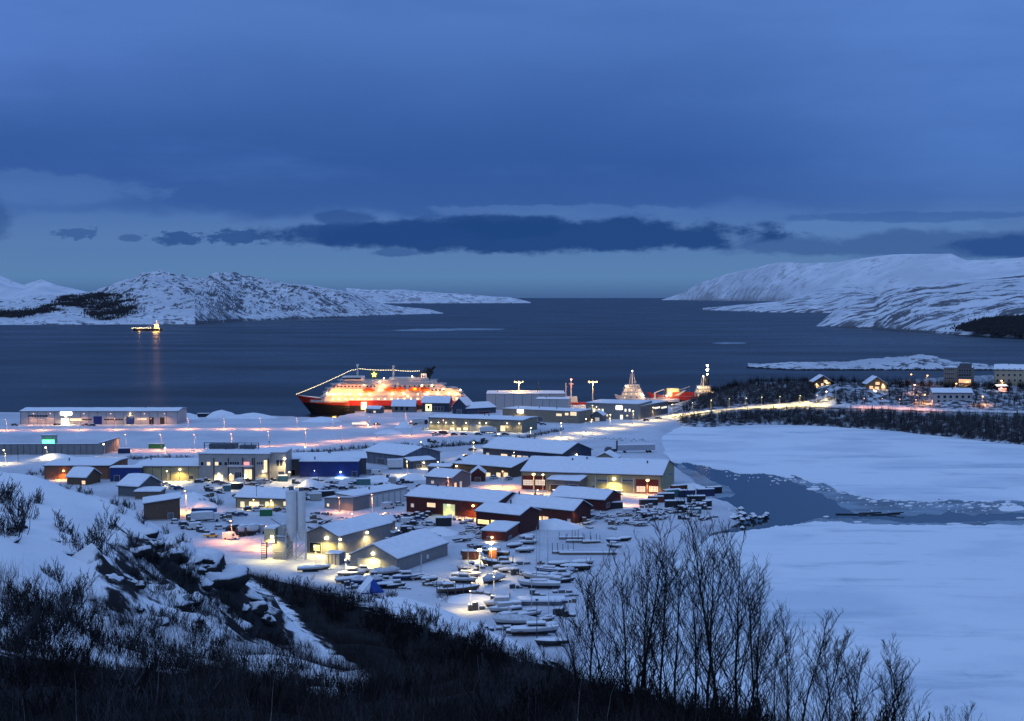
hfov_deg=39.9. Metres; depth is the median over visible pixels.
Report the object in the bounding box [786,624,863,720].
birch tree
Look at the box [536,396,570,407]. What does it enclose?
white quay annex
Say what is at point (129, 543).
crag shrub
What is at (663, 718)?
thicket shrub
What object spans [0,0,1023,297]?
sky
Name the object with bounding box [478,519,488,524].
window
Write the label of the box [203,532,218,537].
pickup truck
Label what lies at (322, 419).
snow heap
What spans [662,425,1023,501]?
ice
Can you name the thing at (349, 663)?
thicket shrub
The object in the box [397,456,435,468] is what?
shed
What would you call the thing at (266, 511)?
container
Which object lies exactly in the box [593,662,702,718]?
thicket shrub
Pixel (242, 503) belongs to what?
window
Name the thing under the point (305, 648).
thicket shrub
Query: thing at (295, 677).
thicket shrub
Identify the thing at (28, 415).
window
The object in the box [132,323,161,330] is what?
coastal freighter
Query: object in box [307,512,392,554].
grey workshop
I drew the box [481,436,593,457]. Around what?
dark shop
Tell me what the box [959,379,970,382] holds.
window
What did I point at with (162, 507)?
ridge shed
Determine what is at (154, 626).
thicket shrub
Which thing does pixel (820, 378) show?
dark cabin
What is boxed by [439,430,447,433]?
parked van
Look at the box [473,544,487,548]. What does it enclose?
crate stack
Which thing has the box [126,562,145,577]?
crag shrub
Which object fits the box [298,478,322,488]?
snow heap
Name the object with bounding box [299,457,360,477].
blue warehouse
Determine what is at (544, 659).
birch tree
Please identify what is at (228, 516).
crate stack
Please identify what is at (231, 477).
door
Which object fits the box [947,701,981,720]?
birch tree
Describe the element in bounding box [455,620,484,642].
thicket shrub
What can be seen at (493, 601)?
cabin boat
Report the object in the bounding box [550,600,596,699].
birch tree
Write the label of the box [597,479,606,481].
window
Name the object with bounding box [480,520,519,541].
red hut
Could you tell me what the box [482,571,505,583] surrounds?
covered boat
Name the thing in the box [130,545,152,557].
boulder
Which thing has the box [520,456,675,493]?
cream workshop
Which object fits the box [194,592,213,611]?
crag shrub
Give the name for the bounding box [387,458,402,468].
box trailer
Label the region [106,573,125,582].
boulder
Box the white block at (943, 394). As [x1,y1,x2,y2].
[928,387,973,402]
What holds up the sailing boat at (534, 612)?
on the town ground
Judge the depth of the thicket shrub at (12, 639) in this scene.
92.84 m
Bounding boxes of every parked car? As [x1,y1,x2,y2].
[170,518,181,522]
[173,485,183,489]
[178,521,188,525]
[213,524,225,529]
[226,511,236,515]
[236,511,247,515]
[243,506,252,510]
[251,506,259,510]
[273,506,281,511]
[338,485,348,489]
[393,501,404,505]
[400,512,411,516]
[406,520,418,524]
[414,515,424,519]
[421,511,432,515]
[424,520,435,525]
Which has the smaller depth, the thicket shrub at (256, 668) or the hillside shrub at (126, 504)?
the thicket shrub at (256, 668)
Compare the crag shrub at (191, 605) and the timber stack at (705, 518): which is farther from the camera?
the timber stack at (705, 518)
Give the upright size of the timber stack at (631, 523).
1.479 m
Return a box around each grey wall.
[0,443,100,454]
[99,437,119,454]
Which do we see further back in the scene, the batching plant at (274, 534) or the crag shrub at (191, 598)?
the batching plant at (274, 534)
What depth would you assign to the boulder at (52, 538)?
169.01 m
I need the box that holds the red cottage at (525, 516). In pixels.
[474,500,541,534]
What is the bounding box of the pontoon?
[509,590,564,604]
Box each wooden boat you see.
[436,579,479,594]
[480,554,512,566]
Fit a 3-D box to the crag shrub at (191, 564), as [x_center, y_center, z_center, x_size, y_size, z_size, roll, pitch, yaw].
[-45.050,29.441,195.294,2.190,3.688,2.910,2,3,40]
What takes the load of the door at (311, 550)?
in the grey workshop at (351, 534)
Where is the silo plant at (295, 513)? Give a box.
[270,486,306,559]
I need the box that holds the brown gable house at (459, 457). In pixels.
[451,454,462,462]
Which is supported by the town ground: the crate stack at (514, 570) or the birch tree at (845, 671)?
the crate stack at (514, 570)
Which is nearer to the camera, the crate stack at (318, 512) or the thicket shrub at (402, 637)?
the thicket shrub at (402, 637)
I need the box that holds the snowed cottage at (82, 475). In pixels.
[65,466,101,484]
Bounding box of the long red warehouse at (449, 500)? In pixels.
[404,482,515,518]
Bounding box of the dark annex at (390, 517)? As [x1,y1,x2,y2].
[384,514,396,530]
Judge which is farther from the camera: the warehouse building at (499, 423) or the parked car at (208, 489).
the warehouse building at (499, 423)
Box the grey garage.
[323,494,370,510]
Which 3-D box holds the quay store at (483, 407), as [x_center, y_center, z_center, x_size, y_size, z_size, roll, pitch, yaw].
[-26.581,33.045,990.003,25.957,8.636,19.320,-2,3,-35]
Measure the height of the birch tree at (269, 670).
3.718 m
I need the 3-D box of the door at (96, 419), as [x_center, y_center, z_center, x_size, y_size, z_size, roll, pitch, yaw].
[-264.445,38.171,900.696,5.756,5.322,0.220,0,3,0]
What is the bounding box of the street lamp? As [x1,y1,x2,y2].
[477,548,481,576]
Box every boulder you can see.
[8,536,19,542]
[46,537,56,541]
[61,550,74,555]
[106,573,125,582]
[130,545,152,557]
[131,580,145,588]
[133,603,145,613]
[140,527,163,540]
[145,527,158,538]
[149,540,164,547]
[154,616,169,626]
[163,541,195,565]
[163,607,203,623]
[168,588,194,611]
[181,564,206,574]
[185,547,214,565]
[194,591,201,605]
[195,550,225,574]
[197,547,213,568]
[200,577,213,590]
[205,563,249,590]
[242,603,249,611]
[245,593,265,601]
[250,600,268,616]
[262,614,276,626]
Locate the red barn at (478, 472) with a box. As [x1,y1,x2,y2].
[470,465,485,481]
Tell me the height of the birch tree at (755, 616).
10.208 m
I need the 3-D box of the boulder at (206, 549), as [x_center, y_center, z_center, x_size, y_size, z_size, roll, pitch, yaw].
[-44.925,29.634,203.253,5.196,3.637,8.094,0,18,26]
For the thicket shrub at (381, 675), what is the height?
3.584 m
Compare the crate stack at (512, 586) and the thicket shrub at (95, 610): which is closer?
the thicket shrub at (95, 610)
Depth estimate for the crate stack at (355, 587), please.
392.07 m
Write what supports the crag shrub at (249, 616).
on the hillside
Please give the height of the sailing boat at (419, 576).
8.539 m
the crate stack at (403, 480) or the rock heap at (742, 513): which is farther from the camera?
the crate stack at (403, 480)
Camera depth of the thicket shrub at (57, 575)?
152.94 m
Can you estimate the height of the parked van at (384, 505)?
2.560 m
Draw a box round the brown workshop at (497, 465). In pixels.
[452,454,528,477]
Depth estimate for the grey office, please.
622.61 m
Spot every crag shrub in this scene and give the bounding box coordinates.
[124,531,143,549]
[126,529,141,545]
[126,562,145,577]
[129,539,147,560]
[131,572,150,587]
[135,558,149,572]
[144,582,159,596]
[145,537,170,548]
[145,564,160,582]
[146,544,164,564]
[149,553,170,568]
[150,551,169,568]
[154,550,171,567]
[157,576,176,590]
[160,542,173,562]
[164,587,176,603]
[167,599,177,608]
[177,560,199,578]
[177,564,200,576]
[177,579,199,597]
[179,554,194,565]
[183,590,200,607]
[186,598,196,612]
[187,563,199,573]
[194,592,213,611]
[198,601,217,619]
[199,604,209,615]
[207,592,218,608]
[213,612,223,624]
[214,604,232,619]
[215,589,225,603]
[221,591,236,605]
[230,598,253,617]
[230,604,244,618]
[231,609,241,623]
[243,610,251,622]
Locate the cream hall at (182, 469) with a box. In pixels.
[133,458,200,480]
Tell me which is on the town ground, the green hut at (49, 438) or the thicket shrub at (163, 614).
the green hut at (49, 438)
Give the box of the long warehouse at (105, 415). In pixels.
[19,406,187,424]
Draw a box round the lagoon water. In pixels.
[674,462,1023,535]
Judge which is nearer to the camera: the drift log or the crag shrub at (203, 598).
the crag shrub at (203, 598)
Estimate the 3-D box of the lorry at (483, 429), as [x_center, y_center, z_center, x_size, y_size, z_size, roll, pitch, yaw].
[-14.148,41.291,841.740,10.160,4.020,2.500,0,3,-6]
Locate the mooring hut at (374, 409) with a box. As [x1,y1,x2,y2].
[366,405,384,413]
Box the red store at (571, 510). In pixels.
[506,491,592,523]
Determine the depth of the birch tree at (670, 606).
82.95 m
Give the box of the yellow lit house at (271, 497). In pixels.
[234,486,307,508]
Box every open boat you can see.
[297,564,324,571]
[322,563,331,569]
[335,575,362,583]
[377,581,392,588]
[421,575,438,581]
[498,566,515,572]
[506,542,522,547]
[506,627,532,635]
[515,546,535,552]
[519,533,534,538]
[534,637,567,646]
[547,560,570,566]
[560,563,590,571]
[571,558,594,563]
[606,537,620,542]
[618,536,631,541]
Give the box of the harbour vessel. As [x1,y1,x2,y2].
[565,379,585,404]
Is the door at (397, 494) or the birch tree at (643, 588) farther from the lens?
the door at (397, 494)
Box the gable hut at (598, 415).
[590,410,606,421]
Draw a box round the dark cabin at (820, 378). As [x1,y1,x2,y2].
[809,374,832,385]
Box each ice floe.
[802,477,818,479]
[998,505,1023,511]
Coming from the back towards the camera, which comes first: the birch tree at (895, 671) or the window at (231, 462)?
the window at (231, 462)
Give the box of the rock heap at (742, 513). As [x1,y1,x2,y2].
[722,506,769,530]
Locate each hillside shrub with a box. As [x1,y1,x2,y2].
[0,474,22,499]
[0,481,18,503]
[0,481,21,504]
[0,496,29,534]
[0,499,16,512]
[0,509,24,539]
[0,516,17,534]
[17,490,39,518]
[19,488,44,503]
[52,509,78,534]
[57,529,98,547]
[61,532,101,551]
[82,528,110,553]
[86,528,123,563]
[87,517,116,541]
[92,503,125,530]
[116,503,127,513]
[120,498,132,508]
[136,511,148,524]
[160,524,169,534]
[178,532,191,542]
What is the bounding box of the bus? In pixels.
[351,421,367,425]
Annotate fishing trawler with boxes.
[615,370,678,404]
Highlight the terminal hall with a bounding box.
[421,396,452,411]
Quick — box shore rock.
[747,366,991,369]
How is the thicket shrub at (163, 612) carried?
on the hillside
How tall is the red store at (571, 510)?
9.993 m
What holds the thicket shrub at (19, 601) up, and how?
on the hillside
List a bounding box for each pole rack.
[552,543,573,553]
[559,536,582,538]
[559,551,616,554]
[566,532,596,542]
[582,537,600,543]
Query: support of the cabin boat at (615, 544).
on the town ground
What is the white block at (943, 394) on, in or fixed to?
on the headland
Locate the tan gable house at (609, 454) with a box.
[595,450,620,457]
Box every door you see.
[93,416,101,423]
[114,475,119,481]
[126,416,134,423]
[149,417,153,423]
[160,417,164,423]
[168,513,173,518]
[229,475,233,480]
[235,472,240,478]
[244,469,251,478]
[274,551,282,558]
[309,542,320,553]
[330,542,336,549]
[352,471,356,476]
[358,558,380,568]
[361,402,366,408]
[372,495,376,506]
[377,458,384,464]
[378,494,382,505]
[383,493,387,501]
[389,492,393,502]
[395,491,399,501]
[401,490,405,501]
[470,424,480,430]
[475,477,480,481]
[550,484,565,491]
[587,482,593,487]
[609,482,619,489]
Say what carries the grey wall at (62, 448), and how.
on the town ground
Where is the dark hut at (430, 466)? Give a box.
[427,463,453,472]
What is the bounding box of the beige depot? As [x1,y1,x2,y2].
[502,406,591,423]
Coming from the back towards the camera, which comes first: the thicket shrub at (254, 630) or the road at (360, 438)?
the road at (360, 438)
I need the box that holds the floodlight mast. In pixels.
[588,381,597,400]
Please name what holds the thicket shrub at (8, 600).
on the hillside
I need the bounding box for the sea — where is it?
[0,298,1023,476]
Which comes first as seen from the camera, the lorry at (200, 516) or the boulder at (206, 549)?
the boulder at (206, 549)
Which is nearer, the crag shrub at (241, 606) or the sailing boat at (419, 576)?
the crag shrub at (241, 606)
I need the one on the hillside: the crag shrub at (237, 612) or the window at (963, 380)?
the crag shrub at (237, 612)
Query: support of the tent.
on the town ground
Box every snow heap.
[33,453,73,459]
[180,492,213,505]
[187,413,198,419]
[188,500,218,508]
[205,410,234,417]
[228,413,276,418]
[279,445,315,449]
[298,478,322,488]
[301,417,341,421]
[367,475,388,481]
[374,429,402,433]
[394,421,412,427]
[397,473,425,480]
[429,526,459,536]
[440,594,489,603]
[539,518,582,529]
[686,483,704,489]
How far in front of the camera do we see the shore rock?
1627.08 m
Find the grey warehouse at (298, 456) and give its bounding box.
[292,450,366,475]
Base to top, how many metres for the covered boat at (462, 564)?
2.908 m
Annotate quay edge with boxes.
[355,405,675,412]
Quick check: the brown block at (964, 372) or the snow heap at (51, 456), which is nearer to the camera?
the snow heap at (51, 456)
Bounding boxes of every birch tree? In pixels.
[9,682,41,720]
[47,657,93,720]
[254,661,288,720]
[532,639,556,693]
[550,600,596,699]
[551,624,585,696]
[556,662,594,720]
[561,567,634,688]
[563,543,620,713]
[571,670,628,720]
[579,499,694,718]
[584,540,666,715]
[584,620,636,720]
[604,547,694,705]
[606,599,665,720]
[616,530,692,712]
[629,590,690,720]
[636,543,704,702]
[647,548,738,719]
[649,485,796,715]
[667,513,756,708]
[685,514,778,716]
[691,608,743,720]
[718,569,808,706]
[722,552,784,706]
[727,628,785,720]
[747,603,819,718]
[755,613,795,717]
[764,646,809,720]
[768,606,843,720]
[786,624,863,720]
[806,630,849,720]
[808,660,848,720]
[826,628,880,720]
[830,645,887,720]
[860,656,919,720]
[862,631,913,720]
[870,670,898,720]
[879,650,933,720]
[931,705,955,720]
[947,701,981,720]
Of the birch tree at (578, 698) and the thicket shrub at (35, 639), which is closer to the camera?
the birch tree at (578, 698)
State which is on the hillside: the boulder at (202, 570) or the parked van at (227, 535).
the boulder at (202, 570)
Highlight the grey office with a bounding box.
[198,442,283,480]
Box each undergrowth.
[0,564,1021,720]
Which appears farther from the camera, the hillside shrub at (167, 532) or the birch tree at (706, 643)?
the hillside shrub at (167, 532)
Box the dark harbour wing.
[641,399,667,418]
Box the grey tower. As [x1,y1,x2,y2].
[270,448,291,480]
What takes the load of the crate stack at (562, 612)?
on the town ground
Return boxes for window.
[28,415,47,416]
[70,418,80,420]
[104,418,123,419]
[229,461,238,464]
[240,501,244,506]
[249,501,259,505]
[264,460,266,471]
[276,460,282,465]
[425,407,443,409]
[427,502,435,507]
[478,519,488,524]
[523,479,532,485]
[535,479,544,485]
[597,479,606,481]
[623,479,632,481]
[636,486,645,491]
[649,486,657,491]
[959,369,970,371]
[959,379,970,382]
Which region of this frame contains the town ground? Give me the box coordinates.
[0,405,744,673]
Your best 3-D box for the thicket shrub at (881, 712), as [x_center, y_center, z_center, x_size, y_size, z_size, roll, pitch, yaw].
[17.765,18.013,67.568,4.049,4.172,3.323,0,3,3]
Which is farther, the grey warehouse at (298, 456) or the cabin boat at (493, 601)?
the grey warehouse at (298, 456)
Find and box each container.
[118,447,129,452]
[148,443,164,448]
[191,507,216,511]
[197,413,209,416]
[223,484,230,490]
[231,482,242,488]
[260,508,272,515]
[278,475,287,481]
[310,492,321,500]
[311,489,333,496]
[356,478,370,484]
[389,476,395,483]
[436,516,451,525]
[462,549,478,558]
[488,548,496,558]
[612,501,622,508]
[639,498,657,504]
[648,495,663,501]
[657,492,674,499]
[663,488,679,496]
[664,499,684,508]
[670,484,686,488]
[679,489,694,496]
[687,495,705,502]
[687,507,700,512]
[696,488,714,495]
[702,499,711,506]
[705,485,721,493]
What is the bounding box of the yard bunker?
[325,550,344,564]
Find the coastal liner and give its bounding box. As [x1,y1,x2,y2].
[297,364,465,413]
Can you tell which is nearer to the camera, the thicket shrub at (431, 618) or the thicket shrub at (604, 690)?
the thicket shrub at (604, 690)
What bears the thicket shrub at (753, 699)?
on the hillside
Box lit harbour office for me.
[586,399,651,419]
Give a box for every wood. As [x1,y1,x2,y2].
[0,291,144,319]
[680,378,1023,442]
[705,372,1023,392]
[945,313,1023,334]
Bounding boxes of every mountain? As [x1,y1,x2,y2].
[0,269,442,324]
[0,276,87,298]
[346,288,530,302]
[662,254,1023,300]
[703,285,872,312]
[817,275,1023,337]
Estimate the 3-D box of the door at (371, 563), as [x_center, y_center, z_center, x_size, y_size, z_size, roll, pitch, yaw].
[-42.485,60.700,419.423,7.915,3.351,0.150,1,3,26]
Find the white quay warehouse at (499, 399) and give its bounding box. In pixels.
[486,390,564,409]
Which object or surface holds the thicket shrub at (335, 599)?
on the hillside
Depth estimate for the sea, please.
2150.93 m
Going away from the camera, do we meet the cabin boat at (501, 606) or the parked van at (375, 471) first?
the cabin boat at (501, 606)
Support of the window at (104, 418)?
in the long warehouse at (105, 415)
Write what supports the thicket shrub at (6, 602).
on the hillside
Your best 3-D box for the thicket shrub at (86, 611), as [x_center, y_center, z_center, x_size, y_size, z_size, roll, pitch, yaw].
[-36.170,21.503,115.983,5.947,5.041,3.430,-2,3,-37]
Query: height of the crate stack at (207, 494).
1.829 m
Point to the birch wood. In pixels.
(758, 399)
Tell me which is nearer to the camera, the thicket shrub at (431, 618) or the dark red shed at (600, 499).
the thicket shrub at (431, 618)
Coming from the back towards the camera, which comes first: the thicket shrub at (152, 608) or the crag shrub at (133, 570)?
the crag shrub at (133, 570)
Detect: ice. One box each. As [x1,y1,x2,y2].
[395,328,501,330]
[576,521,1023,720]
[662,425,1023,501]
[677,463,734,497]
[715,342,744,343]
[782,477,1023,516]
[801,518,1023,525]
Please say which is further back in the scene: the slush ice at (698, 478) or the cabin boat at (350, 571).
the slush ice at (698, 478)
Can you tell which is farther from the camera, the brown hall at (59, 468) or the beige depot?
the beige depot
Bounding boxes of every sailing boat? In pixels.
[411,554,428,579]
[451,540,480,576]
[517,577,542,616]
[518,527,559,588]
[522,539,561,581]
[534,536,559,571]
[538,592,554,620]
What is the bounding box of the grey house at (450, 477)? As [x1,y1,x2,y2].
[424,468,471,486]
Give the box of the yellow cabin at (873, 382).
[862,375,887,388]
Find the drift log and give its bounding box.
[836,512,903,514]
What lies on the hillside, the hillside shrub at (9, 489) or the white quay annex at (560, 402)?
the hillside shrub at (9, 489)
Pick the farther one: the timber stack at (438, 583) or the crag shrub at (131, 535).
the timber stack at (438, 583)
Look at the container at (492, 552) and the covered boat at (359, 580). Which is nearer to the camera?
the covered boat at (359, 580)
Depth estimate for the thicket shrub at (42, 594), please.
115.11 m
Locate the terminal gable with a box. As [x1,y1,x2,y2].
[452,396,471,413]
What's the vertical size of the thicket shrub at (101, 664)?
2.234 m
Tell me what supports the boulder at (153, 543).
on the hillside
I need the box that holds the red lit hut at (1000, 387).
[994,384,1008,389]
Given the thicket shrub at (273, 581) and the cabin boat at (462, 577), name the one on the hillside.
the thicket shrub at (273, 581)
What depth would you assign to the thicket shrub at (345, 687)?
92.53 m
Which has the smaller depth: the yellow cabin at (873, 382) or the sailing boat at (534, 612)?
the sailing boat at (534, 612)
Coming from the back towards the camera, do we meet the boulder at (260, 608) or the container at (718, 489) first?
the container at (718, 489)
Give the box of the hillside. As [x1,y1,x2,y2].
[0,471,683,720]
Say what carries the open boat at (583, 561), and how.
on the town ground
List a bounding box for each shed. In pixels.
[109,465,142,481]
[142,492,180,520]
[349,528,448,569]
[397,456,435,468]
[546,474,587,492]
[549,485,622,511]
[569,455,593,456]
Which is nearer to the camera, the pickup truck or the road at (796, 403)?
the pickup truck
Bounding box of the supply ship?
[647,365,711,401]
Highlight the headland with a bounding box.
[667,375,1023,444]
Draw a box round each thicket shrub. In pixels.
[0,573,15,594]
[0,588,20,607]
[0,594,43,627]
[0,597,51,622]
[0,598,23,625]
[0,604,34,638]
[0,605,18,626]
[0,622,26,654]
[0,625,25,654]
[0,626,67,687]
[0,657,82,719]
[1,575,33,597]
[1,592,66,628]
[3,632,59,654]
[5,587,55,621]
[7,615,43,659]
[11,591,35,607]
[12,581,30,599]
[13,573,42,592]
[13,591,45,614]
[13,627,50,652]
[16,585,74,637]
[16,602,71,645]
[24,641,85,685]
[26,605,49,637]
[27,606,52,640]
[27,617,100,659]
[30,582,68,616]
[34,645,104,691]
[39,561,101,593]
[41,558,64,580]
[41,567,63,581]
[41,629,100,662]
[42,593,72,621]
[44,579,80,603]
[46,606,80,634]
[48,629,92,668]
[49,579,92,602]
[53,613,95,638]
[57,589,103,627]
[60,627,77,639]
[61,593,106,626]
[70,657,182,714]
[71,582,85,605]
[73,655,163,692]
[82,654,106,675]
[84,617,118,641]
[88,616,143,658]
[89,601,107,615]
[97,656,174,688]
[99,611,146,632]
[113,628,148,649]
[114,651,164,690]
[120,625,153,661]
[123,680,193,710]
[130,644,191,689]
[136,608,173,631]
[141,629,177,663]
[145,605,178,624]
[145,665,225,708]
[146,600,189,625]
[146,615,162,641]
[156,643,189,663]
[164,641,198,671]
[169,611,190,629]
[171,646,208,670]
[182,623,217,646]
[183,616,209,633]
[189,641,230,661]
[194,613,217,634]
[197,621,232,648]
[200,640,225,661]
[213,648,252,691]
[220,654,276,679]
[221,646,237,670]
[222,668,290,712]
[237,665,292,687]
[239,619,260,637]
[246,618,262,639]
[252,658,303,675]
[253,638,291,668]
[255,570,277,588]
[256,576,278,591]
[257,688,305,719]
[267,630,283,643]
[269,579,289,595]
[277,661,328,692]
[282,586,316,607]
[282,648,311,671]
[282,670,300,686]
[286,650,316,668]
[288,574,301,583]
[290,581,307,595]
[293,574,315,589]
[297,641,314,655]
[300,667,334,696]
[303,660,376,709]
[306,590,334,601]
[311,663,338,686]
[315,591,334,604]
[317,672,368,703]
[319,586,347,606]
[319,649,354,672]
[321,585,332,597]
[332,581,368,602]
[333,586,354,600]
[336,598,356,610]
[343,600,364,611]
[345,595,359,607]
[346,677,392,699]
[354,605,385,628]
[354,666,405,687]
[356,609,386,626]
[357,589,376,602]
[365,608,381,622]
[366,608,391,628]
[367,596,409,622]
[368,597,387,609]
[391,599,421,618]
[391,615,422,637]
[395,607,422,630]
[398,621,427,644]
[401,606,432,626]
[407,623,431,640]
[407,626,430,651]
[409,610,427,625]
[411,619,441,635]
[413,602,440,622]
[415,618,451,635]
[419,613,441,625]
[423,628,446,643]
[430,616,457,637]
[438,635,462,647]
[441,625,461,644]
[442,628,472,659]
[443,619,467,631]
[450,632,497,662]
[452,627,477,649]
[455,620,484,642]
[458,632,489,655]
[461,633,501,671]
[466,627,495,647]
[466,635,494,653]
[468,620,484,635]
[472,647,512,666]
[476,625,496,646]
[485,626,509,648]
[498,643,528,659]
[499,643,521,664]
[505,675,571,719]
[507,660,595,700]
[510,641,524,652]
[514,672,594,720]
[521,642,541,666]
[531,671,600,704]
[571,679,657,720]
[584,660,650,713]
[587,677,618,702]
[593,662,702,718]
[630,686,704,720]
[638,670,690,707]
[673,685,705,707]
[680,686,733,715]
[682,681,765,720]
[693,682,773,720]
[722,683,775,719]
[843,688,930,720]
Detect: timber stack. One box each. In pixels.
[318,519,331,524]
[432,581,453,586]
[452,537,472,542]
[459,519,472,523]
[464,524,479,529]
[582,520,596,524]
[594,514,606,518]
[629,521,647,525]
[633,515,641,520]
[642,516,656,520]
[664,507,676,512]
[683,510,698,514]
[699,516,712,520]
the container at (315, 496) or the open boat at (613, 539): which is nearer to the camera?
the open boat at (613, 539)
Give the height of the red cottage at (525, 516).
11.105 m
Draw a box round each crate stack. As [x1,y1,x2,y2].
[196,525,209,532]
[201,492,213,496]
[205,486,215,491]
[220,514,231,518]
[292,479,301,483]
[306,519,316,522]
[310,511,326,514]
[310,514,320,519]
[344,581,357,586]
[346,585,359,588]
[371,571,388,578]
[398,586,410,589]
[400,478,413,482]
[422,579,431,585]
[468,601,484,610]
[469,561,484,568]
[471,590,491,595]
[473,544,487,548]
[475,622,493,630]
[496,625,516,629]
[509,583,522,588]
[511,567,523,575]
[513,560,529,564]
[530,589,545,595]
[538,617,554,621]
[552,589,571,592]
[553,607,575,616]
[564,598,575,602]
[565,593,577,596]
[582,517,594,522]
[608,519,615,524]
[618,512,629,516]
[640,503,652,507]
[646,513,661,519]
[668,510,682,513]
[696,503,711,509]
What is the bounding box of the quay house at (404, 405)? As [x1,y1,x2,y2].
[391,399,417,411]
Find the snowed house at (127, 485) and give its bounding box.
[116,473,162,496]
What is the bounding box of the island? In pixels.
[748,354,992,369]
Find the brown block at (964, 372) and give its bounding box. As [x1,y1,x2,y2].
[943,363,973,385]
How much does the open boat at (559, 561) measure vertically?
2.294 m
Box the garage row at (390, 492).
[334,483,407,507]
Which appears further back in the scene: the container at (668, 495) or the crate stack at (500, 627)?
the container at (668, 495)
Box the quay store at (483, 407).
[452,401,496,413]
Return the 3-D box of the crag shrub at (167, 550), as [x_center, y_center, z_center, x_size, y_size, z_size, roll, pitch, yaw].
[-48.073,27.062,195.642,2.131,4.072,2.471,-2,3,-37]
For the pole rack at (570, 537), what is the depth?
472.36 m
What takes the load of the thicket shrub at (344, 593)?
on the hillside
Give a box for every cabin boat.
[338,567,365,575]
[358,565,372,572]
[386,579,405,588]
[393,570,418,580]
[449,572,476,583]
[482,546,509,555]
[483,595,521,606]
[488,601,522,613]
[492,560,517,568]
[498,605,525,614]
[510,620,559,635]
[519,536,538,544]
[550,568,572,574]
[556,573,573,582]
[606,541,621,547]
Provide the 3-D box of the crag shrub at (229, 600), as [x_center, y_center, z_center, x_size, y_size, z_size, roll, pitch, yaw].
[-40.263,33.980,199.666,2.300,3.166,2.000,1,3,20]
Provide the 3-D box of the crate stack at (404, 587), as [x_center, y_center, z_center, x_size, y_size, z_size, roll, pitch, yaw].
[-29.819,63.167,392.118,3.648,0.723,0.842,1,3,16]
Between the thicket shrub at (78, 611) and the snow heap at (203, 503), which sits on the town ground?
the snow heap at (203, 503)
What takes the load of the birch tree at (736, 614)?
on the hillside
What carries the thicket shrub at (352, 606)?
on the hillside
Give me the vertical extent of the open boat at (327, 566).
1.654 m
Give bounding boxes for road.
[0,419,428,430]
[0,432,495,456]
[231,507,415,551]
[468,481,532,494]
[475,401,1023,453]
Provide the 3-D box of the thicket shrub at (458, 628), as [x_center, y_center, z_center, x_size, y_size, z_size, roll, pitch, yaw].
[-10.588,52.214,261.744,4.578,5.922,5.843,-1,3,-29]
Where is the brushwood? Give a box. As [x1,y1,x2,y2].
[0,552,398,695]
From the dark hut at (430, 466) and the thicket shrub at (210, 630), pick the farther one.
the dark hut at (430, 466)
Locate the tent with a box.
[357,575,384,593]
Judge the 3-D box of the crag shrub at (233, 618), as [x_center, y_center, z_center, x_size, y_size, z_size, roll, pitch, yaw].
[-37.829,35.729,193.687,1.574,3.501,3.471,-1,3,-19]
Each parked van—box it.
[189,522,204,529]
[222,531,238,539]
[235,478,245,482]
[255,478,266,484]
[371,469,382,474]
[381,502,395,508]
[400,525,415,532]
[401,517,413,523]
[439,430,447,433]
[623,508,635,513]
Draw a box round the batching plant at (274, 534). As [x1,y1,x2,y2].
[261,524,292,559]
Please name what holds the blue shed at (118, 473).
on the town ground
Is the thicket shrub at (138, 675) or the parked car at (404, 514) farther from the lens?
the parked car at (404, 514)
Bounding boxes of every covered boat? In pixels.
[351,574,382,585]
[369,565,399,575]
[456,562,478,570]
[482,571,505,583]
[492,614,535,625]
[565,565,573,573]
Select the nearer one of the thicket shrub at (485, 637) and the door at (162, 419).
the thicket shrub at (485, 637)
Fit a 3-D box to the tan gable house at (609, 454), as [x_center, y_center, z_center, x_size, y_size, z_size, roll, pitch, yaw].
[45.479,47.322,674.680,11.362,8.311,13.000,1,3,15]
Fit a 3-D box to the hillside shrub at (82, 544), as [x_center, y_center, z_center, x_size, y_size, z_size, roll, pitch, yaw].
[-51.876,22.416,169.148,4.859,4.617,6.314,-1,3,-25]
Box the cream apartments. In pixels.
[993,363,1023,384]
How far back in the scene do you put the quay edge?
1010.22 m
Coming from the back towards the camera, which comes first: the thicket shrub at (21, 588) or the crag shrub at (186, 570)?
the crag shrub at (186, 570)
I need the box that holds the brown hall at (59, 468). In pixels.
[43,457,128,479]
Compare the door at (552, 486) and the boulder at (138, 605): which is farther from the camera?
the door at (552, 486)
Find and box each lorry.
[191,511,219,521]
[225,523,247,532]
[235,524,257,536]
[244,523,265,535]
[412,418,427,424]
[480,426,496,432]
[604,440,654,452]
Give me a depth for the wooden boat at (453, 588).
384.57 m
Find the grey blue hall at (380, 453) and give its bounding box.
[362,442,441,464]
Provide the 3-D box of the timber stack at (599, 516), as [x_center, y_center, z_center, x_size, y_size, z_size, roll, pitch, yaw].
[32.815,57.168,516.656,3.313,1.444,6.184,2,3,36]
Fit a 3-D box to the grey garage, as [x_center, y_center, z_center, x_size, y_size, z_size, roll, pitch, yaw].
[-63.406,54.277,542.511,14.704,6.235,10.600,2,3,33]
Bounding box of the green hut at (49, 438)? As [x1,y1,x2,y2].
[40,434,58,442]
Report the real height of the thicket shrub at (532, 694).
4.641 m
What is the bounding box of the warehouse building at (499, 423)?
[428,413,537,432]
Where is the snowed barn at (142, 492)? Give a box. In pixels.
[134,486,166,499]

